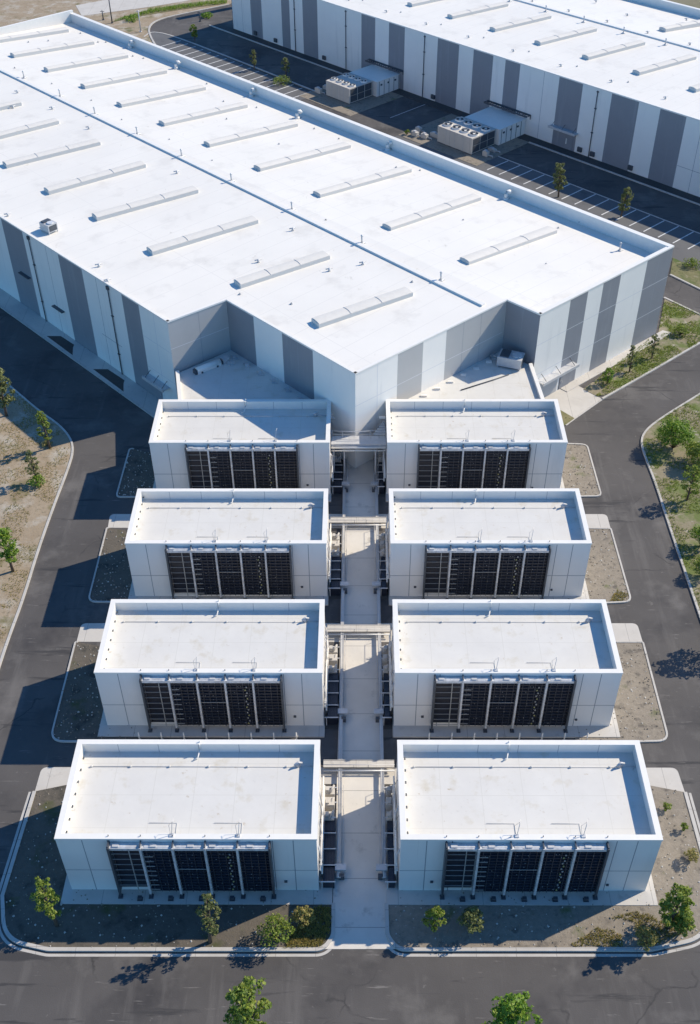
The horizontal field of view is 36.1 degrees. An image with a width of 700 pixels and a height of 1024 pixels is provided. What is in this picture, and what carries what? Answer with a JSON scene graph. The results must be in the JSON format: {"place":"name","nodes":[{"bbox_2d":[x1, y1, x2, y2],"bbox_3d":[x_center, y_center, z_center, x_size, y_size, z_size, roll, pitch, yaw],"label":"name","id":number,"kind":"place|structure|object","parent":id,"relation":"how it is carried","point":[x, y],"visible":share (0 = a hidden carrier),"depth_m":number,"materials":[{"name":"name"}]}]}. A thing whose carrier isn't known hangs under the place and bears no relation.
{"place":"outdoors","nodes":[
{"label":"outdoors","id":0,"kind":"place"},
{"bbox_2d":[0,381,70,656],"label":"dry verge","id":1,"kind":"structure","parent":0,"point":[37,508],"depth_m":125.19,"materials":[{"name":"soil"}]},
{"bbox_2d":[0,368,14,416],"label":"broadleaf tree","id":2,"kind":"object","parent":1,"relation":"on","point":[8,398],"visible":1,"depth_m":133.58,"materials":[{"name":"green plant"}]},
{"bbox_2d":[0,527,18,571],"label":"broadleaf tree","id":3,"kind":"object","parent":1,"relation":"on","point":[10,551],"visible":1,"depth_m":112.08,"materials":[{"name":"green plant"}]},
{"bbox_2d":[34,410,51,448],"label":"broadleaf tree","id":4,"kind":"object","parent":1,"relation":"on","point":[41,420],"visible":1,"depth_m":128.59,"materials":[{"name":"green plant"}]},
{"bbox_2d":[0,288,158,415],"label":"pavement","id":5,"kind":"structure","parent":0,"point":[133,390],"depth_m":146.84,"materials":[{"name":"concrete"}]},
{"bbox_2d":[0,0,230,42],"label":"dry verge","id":6,"kind":"structure","parent":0,"point":[14,11],"depth_m":258.92,"materials":[{"name":"soil"}]},
{"bbox_2d":[76,0,188,15],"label":"track","id":7,"kind":"structure","parent":0,"point":[92,8],"depth_m":263.19,"materials":[{"name":"concrete"}]},
{"bbox_2d":[113,0,226,21],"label":"grass bank","id":8,"kind":"structure","parent":0,"point":[168,10],"depth_m":260.96,"materials":[{"name":"green plant"}]},
{"bbox_2d":[35,767,336,790],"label":"driveway","id":9,"kind":"structure","parent":0,"point":[50,777],"depth_m":95.30,"materials":[{"name":"concrete"}]},
{"bbox_2d":[77,623,339,641],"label":"driveway","id":10,"kind":"structure","parent":0,"point":[90,632],"depth_m":108.13,"materials":[{"name":"concrete"}]},
{"bbox_2d":[108,514,341,527],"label":"driveway","id":11,"kind":"structure","parent":0,"point":[119,520],"depth_m":121.03,"materials":[{"name":"concrete"}]},
{"bbox_2d":[0,10,673,467],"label":"warehouse","id":12,"kind":"structure","parent":0,"point":[176,226],"depth_m":143.66,"materials":[{"name":"white metal"}]},
{"bbox_2d":[0,3,699,1023],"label":"road","id":13,"kind":"structure","parent":0,"point":[104,425],"depth_m":102.89,"materials":[{"name":"grey asphalt"}]},
{"bbox_2d":[0,379,73,666],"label":"kerb","id":14,"kind":"structure","parent":13,"relation":"on","point":[38,548],"depth_m":119.37,"materials":[{"name":"concrete"}]},
{"bbox_2d":[51,641,77,742],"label":"kerb","id":15,"kind":"structure","parent":13,"relation":"on","point":[52,731],"depth_m":101.14,"materials":[{"name":"concrete"}]},
{"bbox_2d":[0,305,154,417],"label":"kerb","id":16,"kind":"structure","parent":13,"relation":"on","point":[85,367],"depth_m":144.76,"materials":[{"name":"concrete"}]},
{"bbox_2d":[53,642,137,739],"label":"gravel bed","id":17,"kind":"object","parent":13,"relation":"on","point":[82,706],"visible":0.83,"depth_m":101.55,"materials":[{"name":"beige gravel"}]},
{"bbox_2d":[94,369,123,391],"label":"gravel bed","id":18,"kind":"object","parent":13,"relation":"on","point":[113,378],"visible":1,"depth_m":142.26,"materials":[{"name":"grey gravel"}]},
{"bbox_2d":[90,528,131,600],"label":"gravel bed","id":19,"kind":"object","parent":13,"relation":"on","point":[116,549],"visible":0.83,"depth_m":114.80,"materials":[{"name":"beige gravel"}]},
{"bbox_2d":[118,449,154,495],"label":"gravel bed","id":20,"kind":"object","parent":13,"relation":"on","point":[135,462],"visible":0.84,"depth_m":127.06,"materials":[{"name":"beige gravel"}]},
{"bbox_2d":[0,792,331,956],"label":"gutter","id":21,"kind":"object","parent":13,"relation":"on","point":[4,939],"visible":1,"depth_m":83.14,"materials":[{"name":"concrete"}]},
{"bbox_2d":[0,791,334,951],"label":"kerb","id":22,"kind":"structure","parent":13,"relation":"on","point":[160,949],"depth_m":83.38,"materials":[{"name":"concrete"}]},
{"bbox_2d":[4,785,332,946],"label":"gravel bed","id":23,"kind":"object","parent":13,"relation":"on","point":[121,921],"visible":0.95,"depth_m":85.37,"materials":[{"name":"beige gravel"}]},
{"bbox_2d":[29,876,61,926],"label":"broadleaf tree","id":24,"kind":"object","parent":23,"relation":"on","point":[47,895],"visible":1,"depth_m":82.20,"materials":[{"name":"green plant"}]},
{"bbox_2d":[195,892,221,943],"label":"broadleaf tree","id":25,"kind":"object","parent":23,"relation":"on","point":[208,919],"visible":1,"depth_m":81.26,"materials":[{"name":"green plant"}]},
{"bbox_2d":[256,912,295,947],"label":"shrub","id":26,"kind":"object","parent":23,"relation":"on","point":[276,931],"visible":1,"depth_m":82.44,"materials":[{"name":"green plant"}]},
{"bbox_2d":[289,905,315,928],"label":"shrub","id":27,"kind":"object","parent":23,"relation":"on","point":[299,911],"visible":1,"depth_m":83.63,"materials":[{"name":"green plant"}]},
{"bbox_2d":[285,905,331,947],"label":"grass","id":28,"kind":"structure","parent":23,"relation":"on","point":[326,915],"depth_m":84.29,"materials":[{"name":"green plant"}]},
{"bbox_2d":[6,444,699,948],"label":"loose stone","id":29,"kind":"object","parent":23,"relation":"on","point":[314,898],"visible":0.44,"depth_m":98.05,"materials":[{"name":"gravel"}]},
{"bbox_2d":[60,826,332,904],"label":"foundation pad","id":30,"kind":"object","parent":13,"relation":"on","point":[323,896],"visible":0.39,"depth_m":86.58,"materials":[{"name":"concrete"}]},
{"bbox_2d":[54,739,321,898],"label":"equipment block","id":31,"kind":"structure","parent":30,"relation":"on","point":[180,815],"depth_m":85.52,"materials":[{"name":"white metal"}]},
{"bbox_2d":[98,707,324,737],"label":"foundation pad","id":32,"kind":"object","parent":13,"relation":"on","point":[266,731],"visible":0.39,"depth_m":98.91,"materials":[{"name":"concrete"}]},
{"bbox_2d":[94,599,325,732],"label":"equipment block","id":33,"kind":"structure","parent":32,"relation":"on","point":[204,662],"depth_m":97.75,"materials":[{"name":"white metal"}]},
{"bbox_2d":[128,579,328,605],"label":"foundation pad","id":34,"kind":"object","parent":13,"relation":"on","point":[132,593],"visible":0.15,"depth_m":111.75,"materials":[{"name":"concrete"}]},
{"bbox_2d":[124,488,328,598],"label":"equipment block","id":35,"kind":"structure","parent":34,"relation":"on","point":[221,542],"depth_m":110.11,"materials":[{"name":"white metal"}]},
{"bbox_2d":[150,30,307,99],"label":"parking","id":36,"kind":"structure","parent":13,"relation":"on","point":[160,39],"depth_m":232.58,"materials":[{"name":"grey asphalt"}]},
{"bbox_2d":[153,478,331,501],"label":"foundation pad","id":37,"kind":"object","parent":13,"relation":"on","point":[329,495],"visible":0.15,"depth_m":124.99,"materials":[{"name":"concrete"}]},
{"bbox_2d":[149,399,331,493],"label":"equipment block","id":38,"kind":"structure","parent":37,"relation":"on","point":[239,443],"depth_m":122.19,"materials":[{"name":"white metal"}]},
{"bbox_2d":[222,975,271,1023],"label":"broadleaf tree","id":39,"kind":"object","parent":13,"relation":"on","point":[246,1011],"visible":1,"depth_m":73.88,"materials":[{"name":"green plant"}]},
{"bbox_2d":[300,88,402,115],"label":"gravel bed","id":40,"kind":"object","parent":13,"relation":"on","point":[354,108],"visible":0.61,"depth_m":215.18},
{"bbox_2d":[326,73,371,103],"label":"chiller","id":41,"kind":"object","parent":40,"relation":"on","point":[349,88],"visible":1,"depth_m":214.92,"materials":[{"name":"metal"}]},
{"bbox_2d":[350,59,402,96],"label":"plant room","id":42,"kind":"object","parent":40,"relation":"on","point":[383,80],"visible":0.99,"depth_m":218.30,"materials":[{"name":"white metal"}]},
{"bbox_2d":[212,23,699,203],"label":"gravel bed","id":43,"kind":"object","parent":13,"relation":"on","point":[581,157],"visible":0.62,"depth_m":209.07,"materials":[{"name":"grey gravel"}]},
{"bbox_2d":[399,114,528,165],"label":"gravel bed","id":44,"kind":"object","parent":13,"relation":"on","point":[477,159],"visible":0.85,"depth_m":198.56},
{"bbox_2d":[437,116,495,154],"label":"chiller","id":45,"kind":"object","parent":44,"relation":"on","point":[466,135],"visible":1,"depth_m":196.60,"materials":[{"name":"metal"}]},
{"bbox_2d":[465,100,530,144],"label":"plant room","id":46,"kind":"object","parent":44,"relation":"on","point":[507,126],"visible":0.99,"depth_m":200.39,"materials":[{"name":"white metal"}]},
{"bbox_2d":[231,0,699,196],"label":"warehouse","id":47,"kind":"structure","parent":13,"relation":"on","point":[615,83],"depth_m":205.28,"materials":[{"name":"white metal"}]},
{"bbox_2d":[554,131,573,150],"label":"roller door","id":48,"kind":"structure","parent":47,"relation":"in","point":[563,140],"depth_m":196.70,"materials":[{"name":"white metal"}]},
{"bbox_2d":[385,478,564,501],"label":"foundation pad","id":49,"kind":"object","parent":13,"relation":"on","point":[561,486],"visible":0.15,"depth_m":124.78,"materials":[{"name":"concrete"}]},
{"bbox_2d":[385,399,567,493],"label":"equipment block","id":50,"kind":"structure","parent":49,"relation":"on","point":[476,443],"depth_m":121.99,"materials":[{"name":"white metal"}]},
{"bbox_2d":[388,579,588,605],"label":"foundation pad","id":51,"kind":"object","parent":13,"relation":"on","point":[585,595],"visible":0.15,"depth_m":111.56,"materials":[{"name":"concrete"}]},
{"bbox_2d":[388,488,591,598],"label":"equipment block","id":52,"kind":"structure","parent":51,"relation":"on","point":[471,542],"depth_m":109.91,"materials":[{"name":"white metal"}]},
{"bbox_2d":[392,708,619,737],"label":"foundation pad","id":53,"kind":"object","parent":13,"relation":"on","point":[612,730],"visible":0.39,"depth_m":98.69,"materials":[{"name":"concrete"}]},
{"bbox_2d":[391,599,622,732],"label":"equipment block","id":54,"kind":"structure","parent":53,"relation":"on","point":[512,663],"depth_m":97.57,"materials":[{"name":"white metal"}]},
{"bbox_2d":[482,991,542,1023],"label":"broadleaf tree","id":55,"kind":"object","parent":13,"relation":"on","point":[512,1008],"visible":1,"depth_m":73.26,"materials":[{"name":"green plant"}]},
{"bbox_2d":[384,790,657,905],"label":"foundation pad","id":56,"kind":"object","parent":13,"relation":"on","point":[426,897],"visible":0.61,"depth_m":86.39,"materials":[{"name":"concrete"}]},
{"bbox_2d":[396,740,662,899],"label":"equipment block","id":57,"kind":"structure","parent":56,"relation":"on","point":[546,816],"depth_m":85.31,"materials":[{"name":"white metal"}]},
{"bbox_2d":[385,792,699,951],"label":"kerb","id":58,"kind":"structure","parent":13,"relation":"on","point":[536,949],"depth_m":83.21,"materials":[{"name":"concrete"}]},
{"bbox_2d":[388,785,699,946],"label":"gravel bed","id":59,"kind":"object","parent":13,"relation":"on","point":[560,918],"visible":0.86,"depth_m":85.17,"materials":[{"name":"beige gravel"}]},
{"bbox_2d":[421,904,446,932],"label":"shrub","id":60,"kind":"object","parent":59,"relation":"on","point":[436,913],"visible":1,"depth_m":82.66,"materials":[{"name":"green plant"}]},
{"bbox_2d":[456,905,484,933],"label":"shrub","id":61,"kind":"object","parent":59,"relation":"on","point":[473,913],"visible":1,"depth_m":82.98,"materials":[{"name":"green plant"}]},
{"bbox_2d":[571,911,689,946],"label":"grass","id":62,"kind":"structure","parent":59,"relation":"on","point":[630,918],"depth_m":84.04,"materials":[{"name":"green plant"}]},
{"bbox_2d":[634,926,658,951],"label":"shrub","id":63,"kind":"object","parent":59,"relation":"on","point":[647,932],"visible":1,"depth_m":82.45,"materials":[{"name":"green plant"}]},
{"bbox_2d":[658,882,694,932],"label":"broadleaf tree","id":64,"kind":"object","parent":59,"relation":"on","point":[683,894],"visible":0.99,"depth_m":81.94,"materials":[{"name":"green plant"}]},
{"bbox_2d":[389,793,699,956],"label":"gutter","id":65,"kind":"object","parent":13,"relation":"on","point":[555,955],"visible":1,"depth_m":82.98,"materials":[{"name":"concrete"}]},
{"bbox_2d":[395,135,699,270],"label":"parking","id":66,"kind":"structure","parent":13,"relation":"on","point":[681,251],"depth_m":180.20,"materials":[{"name":"grey asphalt"}]},
{"bbox_2d":[487,161,699,248],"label":"road marking","id":67,"kind":"object","parent":66,"relation":"on","point":[597,204],"visible":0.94,"depth_m":179.78,"materials":[{"name":"paint"}]},
{"bbox_2d":[562,444,599,494],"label":"gravel bed","id":68,"kind":"object","parent":13,"relation":"on","point":[585,478],"visible":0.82,"depth_m":127.05,"materials":[{"name":"beige gravel"}]},
{"bbox_2d":[585,529,628,601],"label":"gravel bed","id":69,"kind":"object","parent":13,"relation":"on","point":[615,580],"visible":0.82,"depth_m":114.53,"materials":[{"name":"beige gravel"}]},
{"bbox_2d":[529,142,699,205],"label":"kerb","id":70,"kind":"structure","parent":13,"relation":"on","point":[616,174],"depth_m":188.69,"materials":[{"name":"concrete"}]},
{"bbox_2d":[575,642,665,739],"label":"gravel bed","id":71,"kind":"object","parent":13,"relation":"on","point":[645,715],"visible":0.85,"depth_m":101.23,"materials":[{"name":"beige gravel"}]},
{"bbox_2d":[616,641,667,742],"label":"kerb","id":72,"kind":"structure","parent":13,"relation":"on","point":[664,723],"depth_m":101.76,"materials":[{"name":"concrete"}]},
{"bbox_2d":[601,342,699,399],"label":"kerb","id":73,"kind":"structure","parent":13,"relation":"on","point":[646,373],"depth_m":142.56,"materials":[{"name":"concrete"}]},
{"bbox_2d":[641,393,699,617],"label":"kerb","id":74,"kind":"structure","parent":13,"relation":"on","point":[670,528],"depth_m":122.08,"materials":[{"name":"concrete"}]},
{"bbox_2d":[326,458,394,948],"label":"walkway","id":75,"kind":"structure","parent":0,"point":[359,895],"depth_m":97.52,"materials":[{"name":"concrete"}]},
{"bbox_2d":[337,457,347,877],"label":"cable tray","id":76,"kind":"object","parent":75,"relation":"on","point":[339,820],"visible":0.88,"depth_m":102.46,"materials":[{"name":"metal"}]},
{"bbox_2d":[330,517,385,525],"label":"pipe bridge","id":77,"kind":"structure","parent":75,"relation":"on","point":[356,521],"depth_m":119.82,"materials":[{"name":"metal"}]},
{"bbox_2d":[331,419,385,476],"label":"platform","id":78,"kind":"structure","parent":75,"relation":"on","point":[358,442],"depth_m":123.57,"materials":[{"name":"metal"}]},
{"bbox_2d":[327,624,389,634],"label":"pipe bridge","id":79,"kind":"structure","parent":75,"relation":"on","point":[357,628],"depth_m":107.67,"materials":[{"name":"metal"}]},
{"bbox_2d":[323,760,394,771],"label":"pipe bridge","id":80,"kind":"structure","parent":75,"relation":"on","point":[336,764],"depth_m":95.43,"materials":[{"name":"metal"}]},
{"bbox_2d":[373,454,385,877],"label":"cable tray","id":81,"kind":"object","parent":75,"relation":"on","point":[383,842],"visible":0.94,"depth_m":102.62,"materials":[{"name":"metal"}]},
{"bbox_2d":[378,514,609,527],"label":"driveway","id":82,"kind":"structure","parent":0,"point":[597,520],"depth_m":120.63,"materials":[{"name":"concrete"}]},
{"bbox_2d":[381,623,641,641],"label":"driveway","id":83,"kind":"structure","parent":0,"point":[626,631],"depth_m":107.96,"materials":[{"name":"concrete"}]},
{"bbox_2d":[384,767,684,791],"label":"driveway","id":84,"kind":"structure","parent":0,"point":[667,778],"depth_m":95.03,"materials":[{"name":"concrete"}]},
{"bbox_2d":[545,386,600,417],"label":"apron","id":85,"kind":"object","parent":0,"point":[576,401],"visible":0.75,"depth_m":138.08,"materials":[{"name":"concrete"}]},
{"bbox_2d":[560,330,671,391],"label":"pavement","id":86,"kind":"structure","parent":0,"point":[589,375],"depth_m":143.77,"materials":[{"name":"concrete"}]},
{"bbox_2d":[584,299,699,396],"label":"planted strip","id":87,"kind":"object","parent":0,"point":[597,388],"visible":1,"depth_m":146.88,"materials":[{"name":"green plant"}]},
{"bbox_2d":[643,395,699,609],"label":"verge","id":88,"kind":"structure","parent":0,"point":[685,519],"depth_m":125.57,"materials":[{"name":"green plant"}]},
{"bbox_2d":[654,416,694,447],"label":"shrub","id":89,"kind":"object","parent":88,"relation":"on","point":[677,427],"visible":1,"depth_m":128.05,"materials":[{"name":"green plant"}]},
{"bbox_2d":[680,464,699,499],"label":"broadleaf tree","id":90,"kind":"object","parent":88,"relation":"on","point":[694,477],"visible":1,"depth_m":120.95,"materials":[{"name":"green plant"}]},
{"bbox_2d":[668,0,699,7],"bbox_3d":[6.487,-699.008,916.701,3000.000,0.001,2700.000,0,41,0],"label":"ground","id":91,"kind":"structure","parent":0,"point":[694,3],"depth_m":263.09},
{"bbox_2d":[324,784,336,893],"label":"gravel bed","id":92,"kind":"object","parent":91,"relation":"on","point":[335,801],"visible":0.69,"depth_m":94.08,"materials":[{"name":"beige gravel"}]},
{"bbox_2d":[318,776,345,888],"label":"pipe rack","id":93,"kind":"object","parent":92,"relation":"on","point":[328,832],"visible":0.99,"depth_m":88.97,"materials":[{"name":"metal"}]},
{"bbox_2d":[325,646,339,728],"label":"gravel bed","id":94,"kind":"object","parent":91,"relation":"on","point":[331,726],"visible":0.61,"depth_m":101.09,"materials":[{"name":"beige gravel"}]},
{"bbox_2d":[323,626,347,724],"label":"pipe rack","id":95,"kind":"object","parent":94,"relation":"on","point":[331,688],"visible":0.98,"depth_m":101.24,"materials":[{"name":"metal"}]},
{"bbox_2d":[328,536,341,598],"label":"gravel bed","id":96,"kind":"object","parent":91,"relation":"on","point":[334,597],"visible":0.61,"depth_m":112.92,"materials":[{"name":"beige gravel"}]},
{"bbox_2d":[327,523,348,595],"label":"pipe rack","id":97,"kind":"object","parent":96,"relation":"on","point":[334,569],"visible":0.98,"depth_m":113.26,"materials":[{"name":"metal"}]},
{"bbox_2d":[331,460,342,496],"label":"gravel bed","id":98,"kind":"object","parent":91,"relation":"on","point":[336,495],"visible":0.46,"depth_m":124.36,"materials":[{"name":"grey gravel"}]},
{"bbox_2d":[330,431,349,493],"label":"pipe rack","id":99,"kind":"object","parent":98,"relation":"on","point":[336,475],"visible":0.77,"depth_m":124.81,"materials":[{"name":"metal"}]},
{"bbox_2d":[377,454,385,496],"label":"gravel bed","id":100,"kind":"object","parent":91,"relation":"on","point":[382,495],"visible":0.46,"depth_m":124.59,"materials":[{"name":"grey gravel"}]},
{"bbox_2d":[371,426,385,493],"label":"pipe rack","id":101,"kind":"object","parent":100,"relation":"on","point":[379,484],"visible":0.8,"depth_m":124.75,"materials":[{"name":"metal"}]},
{"bbox_2d":[379,544,388,598],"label":"gravel bed","id":102,"kind":"object","parent":91,"relation":"on","point":[384,596],"visible":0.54,"depth_m":112.00,"materials":[{"name":"beige gravel"}]},
{"bbox_2d":[372,513,389,595],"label":"pipe rack","id":103,"kind":"object","parent":102,"relation":"on","point":[384,560],"visible":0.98,"depth_m":113.35,"materials":[{"name":"metal"}]},
{"bbox_2d":[381,646,392,728],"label":"gravel bed","id":104,"kind":"object","parent":91,"relation":"on","point":[387,726],"visible":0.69,"depth_m":100.31,"materials":[{"name":"beige gravel"}]},
{"bbox_2d":[374,629,393,724],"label":"pipe rack","id":105,"kind":"object","parent":104,"relation":"on","point":[387,693],"visible":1,"depth_m":100.87,"materials":[{"name":"metal"}]},
{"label":"gravel bed","id":106,"kind":"structure","parent":91,"relation":"on","visible":0},
{"bbox_2d":[376,776,399,888],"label":"pipe rack","id":107,"kind":"object","parent":106,"relation":"on","point":[391,867],"visible":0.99,"depth_m":88.67,"materials":[{"name":"metal"}]},
{"bbox_2d":[670,258,699,287],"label":"planted strip","id":108,"kind":"object","parent":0,"point":[689,274],"visible":1,"depth_m":162.56,"materials":[{"name":"green plant"}]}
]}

